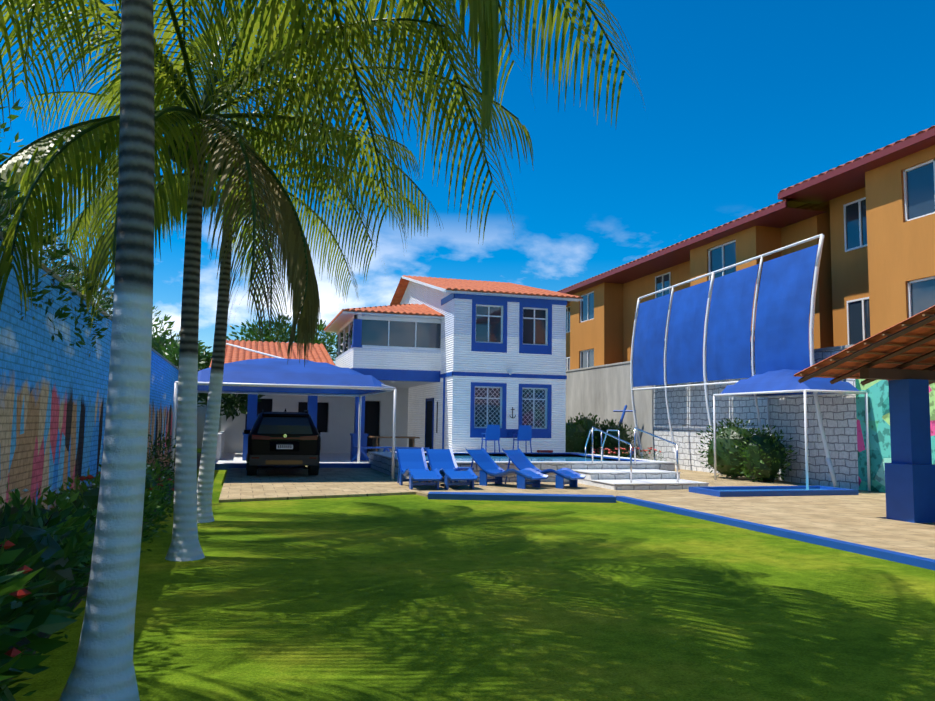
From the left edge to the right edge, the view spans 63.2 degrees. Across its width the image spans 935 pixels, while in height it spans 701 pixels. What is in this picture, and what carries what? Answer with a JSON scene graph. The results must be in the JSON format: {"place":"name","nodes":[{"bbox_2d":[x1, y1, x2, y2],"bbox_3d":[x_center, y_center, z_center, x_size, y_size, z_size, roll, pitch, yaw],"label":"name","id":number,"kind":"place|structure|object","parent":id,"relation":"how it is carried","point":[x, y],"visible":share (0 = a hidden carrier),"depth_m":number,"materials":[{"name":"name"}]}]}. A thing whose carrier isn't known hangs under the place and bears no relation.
{"place":"outdoors","nodes":[
{"label":"outdoors","id":0,"kind":"place"},
{"bbox_2d":[0,0,934,362],"label":"sky","id":1,"kind":"structure","parent":0,"point":[746,102],"materials":[{"name":"blue"}]},
{"bbox_2d":[8,448,934,700],"bbox_3d":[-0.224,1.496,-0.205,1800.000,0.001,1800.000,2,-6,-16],"label":"ground","id":2,"kind":"structure","parent":0,"point":[413,597],"depth_m":6.13,"materials":[{"name":"green plant"}]},
{"bbox_2d":[0,231,197,509],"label":"wall","id":3,"kind":"structure","parent":2,"relation":"on","point":[53,399],"depth_m":9.15,"materials":[{"name":"blue brick"}]},
{"bbox_2d":[0,181,153,338],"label":"razor wire","id":4,"kind":"object","parent":3,"relation":"on","point":[108,289],"visible":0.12,"depth_m":9.28,"materials":[{"name":"grey"}]},
{"bbox_2d":[1,453,200,681],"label":"bed soil","id":5,"kind":"structure","parent":2,"relation":"on","point":[26,641],"depth_m":6.29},
{"bbox_2d":[0,54,336,420],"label":"trees","id":6,"kind":"object","parent":2,"relation":"on","point":[170,353],"visible":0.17,"depth_m":31.07,"materials":[{"name":"green plant"}]},
{"bbox_2d":[197,399,221,447],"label":"back wall","id":7,"kind":"structure","parent":2,"relation":"on","point":[201,413],"depth_m":37.64,"materials":[{"name":"white paint"}]},
{"bbox_2d":[2,1,428,522],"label":"palm","id":8,"kind":"object","parent":2,"relation":"on","point":[182,206],"depth_m":11.30,"materials":[{"name":"green plant"}]},
{"bbox_2d":[203,189,251,214],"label":"palm nuts","id":9,"kind":"object","parent":8,"relation":"attached to","point":[211,201],"visible":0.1,"depth_m":11.53,"materials":[{"name":"green plant"}]},
{"bbox_2d":[0,0,533,560],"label":"palm","id":10,"kind":"object","parent":2,"relation":"on","point":[54,157],"depth_m":8.09,"materials":[{"name":"green plant"}]},
{"bbox_2d":[168,137,226,175],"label":"palm nuts","id":11,"kind":"object","parent":10,"relation":"attached to","point":[171,156],"visible":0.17,"depth_m":8.43,"materials":[{"name":"green plant"}]},
{"bbox_2d":[0,0,645,700],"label":"palm","id":12,"kind":"object","parent":2,"relation":"on","point":[484,16],"depth_m":6.99,"materials":[{"name":"green plant"}]},
{"bbox_2d":[0,157,796,700],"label":"plants","id":13,"kind":"object","parent":2,"relation":"on","point":[44,555],"visible":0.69,"depth_m":6.50,"materials":[{"name":"green plant"}]},
{"bbox_2d":[428,492,934,569],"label":"kerbs","id":14,"kind":"structure","parent":2,"relation":"on","point":[912,560],"depth_m":12.13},
{"bbox_2d":[630,234,837,486],"bbox_3d":[7.371,0.629,22.901,0.381,6.301,9.624,2,-6,-16],"label":"awning","id":15,"kind":"object","parent":2,"relation":"on","point":[784,332],"visible":0.83,"depth_m":21.87,"materials":[{"name":"blue fabric"}]},
{"bbox_2d":[566,344,934,492],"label":"wall","id":16,"kind":"structure","parent":2,"relation":"on","point":[602,392],"depth_m":21.39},
{"bbox_2d":[219,468,934,558],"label":"paving","id":17,"kind":"structure","parent":0,"point":[860,518],"depth_m":15.13,"materials":[{"name":"beige stone"}]},
{"bbox_2d":[244,408,320,474],"bbox_3d":[-5.146,2.499,21.175,2.140,1.755,4.390,2,-6,-15],"label":"car","id":18,"kind":"object","parent":17,"relation":"on","point":[285,438],"visible":1,"depth_m":19.15,"materials":[{"name":"black metal"}]},
{"bbox_2d":[170,343,396,479],"bbox_3d":[-5.242,1.480,21.487,5.180,3.929,7.065,2,-6,-16],"label":"carport","id":19,"kind":"object","parent":17,"relation":"on","point":[276,375],"visible":0.92,"depth_m":18.89,"materials":[{"name":"blue"}]},
{"bbox_2d":[209,275,582,469],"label":"house","id":20,"kind":"structure","parent":17,"relation":"on","point":[460,365],"depth_m":25.94,"materials":[{"name":"white brick"}]},
{"bbox_2d":[351,436,428,461],"bbox_3d":[-2.734,3.351,25.858,2.764,0.802,2.656,2,-6,-16],"label":"picnic table","id":21,"kind":"object","parent":20,"relation":"in","point":[375,447],"visible":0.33,"depth_m":26.33,"materials":[{"name":"brown wood"}]},
{"bbox_2d":[396,447,442,489],"bbox_3d":[-1.114,2.627,17.065,0.660,0.853,1.900,2,-6,-16],"label":"lounger","id":22,"kind":"object","parent":17,"relation":"on","point":[412,463],"visible":1,"depth_m":17.46,"materials":[{"name":"blue plastic"}]},
{"bbox_2d":[425,447,477,488],"bbox_3d":[-0.390,2.656,17.256,0.660,0.853,1.900,3,-6,-19],"label":"lounger","id":23,"kind":"object","parent":17,"relation":"on","point":[443,462],"visible":0.9,"depth_m":17.67,"materials":[{"name":"blue plastic"}]},
{"bbox_2d":[450,467,473,481],"bbox_3d":[-0.127,2.947,17.851,0.452,0.392,0.458,2,-6,-16],"label":"stool","id":24,"kind":"object","parent":17,"relation":"on","point":[461,468],"visible":0.33,"depth_m":17.67,"materials":[{"name":"blue plastic"}]},
{"bbox_2d":[465,448,547,488],"bbox_3d":[0.888,2.704,17.557,1.900,0.853,0.660,-4,-7,39],"label":"lounger","id":25,"kind":"object","parent":17,"relation":"on","point":[484,462],"visible":1,"depth_m":17.55,"materials":[{"name":"blue plastic"}]},
{"bbox_2d":[369,453,707,489],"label":"pool walls","id":26,"kind":"structure","parent":17,"relation":"on","point":[380,463],"depth_m":18.74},
{"bbox_2d":[425,454,623,460],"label":"pool water","id":27,"kind":"structure","parent":26,"relation":"in","point":[529,458],"depth_m":22.92,"materials":[{"name":"blue liquid"}]},
{"bbox_2d":[368,452,709,484],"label":"pool deck","id":28,"kind":"structure","parent":26,"relation":"on","point":[613,481],"depth_m":19.15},
{"bbox_2d":[481,425,499,452],"bbox_3d":[0.747,2.832,24.349,0.500,0.903,0.566,2,-6,-16],"label":"chair","id":29,"kind":"object","parent":28,"relation":"on","point":[492,433],"visible":0.92,"depth_m":24.16,"materials":[{"name":"blue plastic"}]},
{"bbox_2d":[513,425,531,452],"bbox_3d":[1.788,2.882,24.704,0.500,0.903,0.566,2,-6,-16],"label":"chair","id":30,"kind":"object","parent":28,"relation":"on","point":[524,433],"visible":0.96,"depth_m":24.52,"materials":[{"name":"blue plastic"}]},
{"bbox_2d":[535,450,552,452],"bbox_3d":[2.546,3.326,24.990,0.550,0.090,0.400,2,-6,-16],"label":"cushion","id":31,"kind":"object","parent":28,"relation":"on","point":[544,451],"visible":1,"depth_m":24.85,"materials":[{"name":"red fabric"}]},
{"bbox_2d":[585,427,678,482],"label":"handrails","id":32,"kind":"object","parent":28,"relation":"on","point":[605,433],"visible":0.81,"depth_m":19.28,"materials":[{"name":"silver metal"}]},
{"bbox_2d":[502,448,585,488],"bbox_3d":[1.765,2.737,17.761,1.900,0.853,0.660,-4,-7,39],"label":"lounger","id":33,"kind":"object","parent":17,"relation":"on","point":[519,459],"visible":0.71,"depth_m":17.62,"materials":[{"name":"blue plastic"}]},
{"bbox_2d":[590,405,635,457],"bbox_3d":[5.463,3.058,27.442,1.694,2.228,1.710,4,-6,-31],"label":"anchor","id":34,"kind":"object","parent":17,"relation":"on","point":[623,413],"visible":0.17,"depth_m":28.05,"materials":[{"name":"blue metal"}]},
{"bbox_2d":[689,485,858,496],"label":"platform","id":35,"kind":"structure","parent":17,"relation":"on","point":[747,491],"depth_m":16.40,"materials":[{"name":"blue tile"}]},
{"bbox_2d":[713,369,870,490],"bbox_3d":[8.030,1.954,19.197,1.780,2.970,3.560,2,-6,-16],"label":"shade","id":36,"kind":"object","parent":17,"relation":"on","point":[778,383],"visible":0.81,"depth_m":18.44,"materials":[{"name":"blue fabric"}]},
{"bbox_2d":[793,305,934,522],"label":"gazebo","id":37,"kind":"object","parent":17,"relation":"on","point":[900,357],"visible":1,"depth_m":12.11,"materials":[{"name":"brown wood"}]},
{"bbox_2d":[557,125,934,369],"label":"orange building","id":38,"kind":"structure","parent":0,"point":[870,217],"depth_m":20.69,"materials":[{"name":"orange paint"}]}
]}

